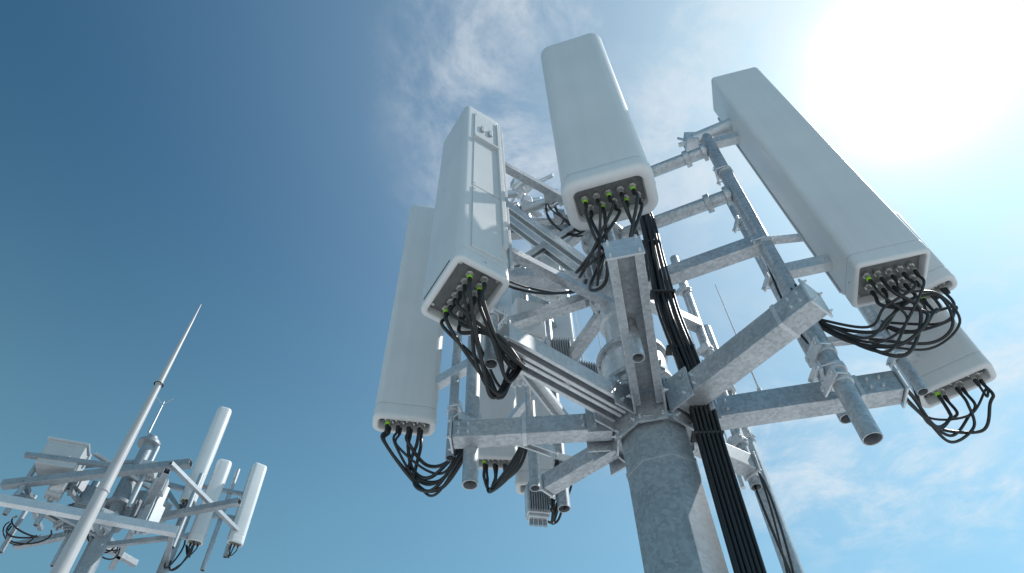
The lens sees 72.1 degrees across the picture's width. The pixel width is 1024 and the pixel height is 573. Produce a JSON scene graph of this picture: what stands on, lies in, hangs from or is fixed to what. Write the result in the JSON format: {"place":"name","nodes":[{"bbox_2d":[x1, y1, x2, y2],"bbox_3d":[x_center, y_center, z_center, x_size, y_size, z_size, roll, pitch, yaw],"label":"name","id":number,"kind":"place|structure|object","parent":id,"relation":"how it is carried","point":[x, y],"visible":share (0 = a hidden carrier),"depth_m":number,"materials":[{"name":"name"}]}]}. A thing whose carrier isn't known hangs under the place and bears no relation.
{"place":"outdoors","nodes":[
{"label":"outdoors","id":0,"kind":"place"},
{"bbox_2d":[0,396,250,572],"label":"cell tower","id":1,"kind":"structure","parent":0,"point":[59,465],"depth_m":15.07,"materials":[{"name":"metal"}]},
{"bbox_2d":[50,304,200,572],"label":"lightning mast","id":2,"kind":"object","parent":1,"relation":"attached to","point":[65,560],"visible":1,"depth_m":12.67,"materials":[{"name":"metal"}]},
{"bbox_2d":[179,406,231,508],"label":"panel antenna","id":3,"kind":"object","parent":1,"relation":"attached to","point":[209,447],"visible":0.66,"depth_m":17.14,"materials":[{"name":"white plastic"}]},
{"bbox_2d":[185,459,231,557],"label":"panel antenna","id":4,"kind":"object","parent":1,"relation":"attached to","point":[202,521],"visible":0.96,"depth_m":16.39,"materials":[{"name":"white plastic"}]},
{"bbox_2d":[227,463,266,557],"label":"panel antenna","id":5,"kind":"object","parent":1,"relation":"attached to","point":[249,498],"visible":0.99,"depth_m":16.53,"materials":[{"name":"white plastic"}]},
{"bbox_2d":[0,0,1023,572],"label":"sky","id":6,"kind":"structure","parent":0,"point":[263,165],"materials":[{"name":"blue"}]},
{"bbox_2d":[435,118,928,572],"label":"cell tower","id":7,"kind":"structure","parent":0,"point":[650,423],"depth_m":3.97,"materials":[{"name":"metal"}]},
{"bbox_2d":[372,205,462,496],"bbox_3d":[-0.537,0.224,5.299,0.796,3.158,0.319,-13,-54,8],"label":"panel antenna","id":8,"kind":"object","parent":7,"relation":"attached to","point":[407,398],"visible":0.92,"depth_m":4.76,"materials":[{"name":"white plastic"}]},
{"bbox_2d":[421,106,527,399],"bbox_3d":[-0.186,-0.477,4.704,0.570,3.229,0.454,28,-65,-17],"label":"panel antenna","id":9,"kind":"object","parent":7,"relation":"attached to","point":[466,284],"visible":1,"depth_m":3.86,"materials":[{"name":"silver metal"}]},
{"bbox_2d":[479,288,527,493],"bbox_3d":[-0.113,0.478,6.134,0.371,2.934,0.705,8,-53,-7],"label":"panel antenna","id":10,"kind":"object","parent":7,"relation":"attached to","point":[506,459],"visible":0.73,"depth_m":5.38,"materials":[{"name":"white plastic"}]},
{"bbox_2d":[512,286,556,505],"bbox_3d":[0.177,0.659,6.406,0.388,3.233,0.543,-4,-53,2],"label":"panel antenna","id":11,"kind":"object","parent":7,"relation":"attached to","point":[522,475],"visible":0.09,"depth_m":5.58,"materials":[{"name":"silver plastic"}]},
{"bbox_2d":[531,245,574,344],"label":"panel antenna","id":12,"kind":"object","parent":7,"relation":"attached to","point":[564,328],"visible":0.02,"depth_m":6.54,"materials":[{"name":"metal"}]},
{"bbox_2d":[541,33,657,291],"bbox_3d":[0.596,-0.916,4.941,0.570,2.883,0.778,-15,-54,9],"label":"panel antenna","id":13,"kind":"object","parent":7,"relation":"attached to","point":[606,174],"visible":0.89,"depth_m":4.24,"materials":[{"name":"white plastic"}]},
{"bbox_2d":[711,67,960,357],"bbox_3d":[2.012,-0.748,5.176,0.822,3.482,0.401,-13,-53,6],"label":"panel antenna","id":14,"kind":"object","parent":7,"relation":"attached to","point":[839,212],"visible":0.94,"depth_m":4.54,"materials":[{"name":"white plastic"}]},
{"bbox_2d":[880,211,957,333],"bbox_3d":[2.655,-0.052,4.876,0.584,1.182,0.190,-32,-58,21],"label":"panel antenna","id":15,"kind":"object","parent":7,"relation":"attached to","point":[941,279],"visible":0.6,"depth_m":4.57,"materials":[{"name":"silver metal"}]},
{"bbox_2d":[858,299,995,443],"bbox_3d":[2.567,-0.112,5.085,0.778,2.793,0.478,36,-61,-25],"label":"panel antenna","id":16,"kind":"object","parent":7,"relation":"attached to","point":[958,363],"visible":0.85,"depth_m":4.39,"materials":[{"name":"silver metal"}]}
]}

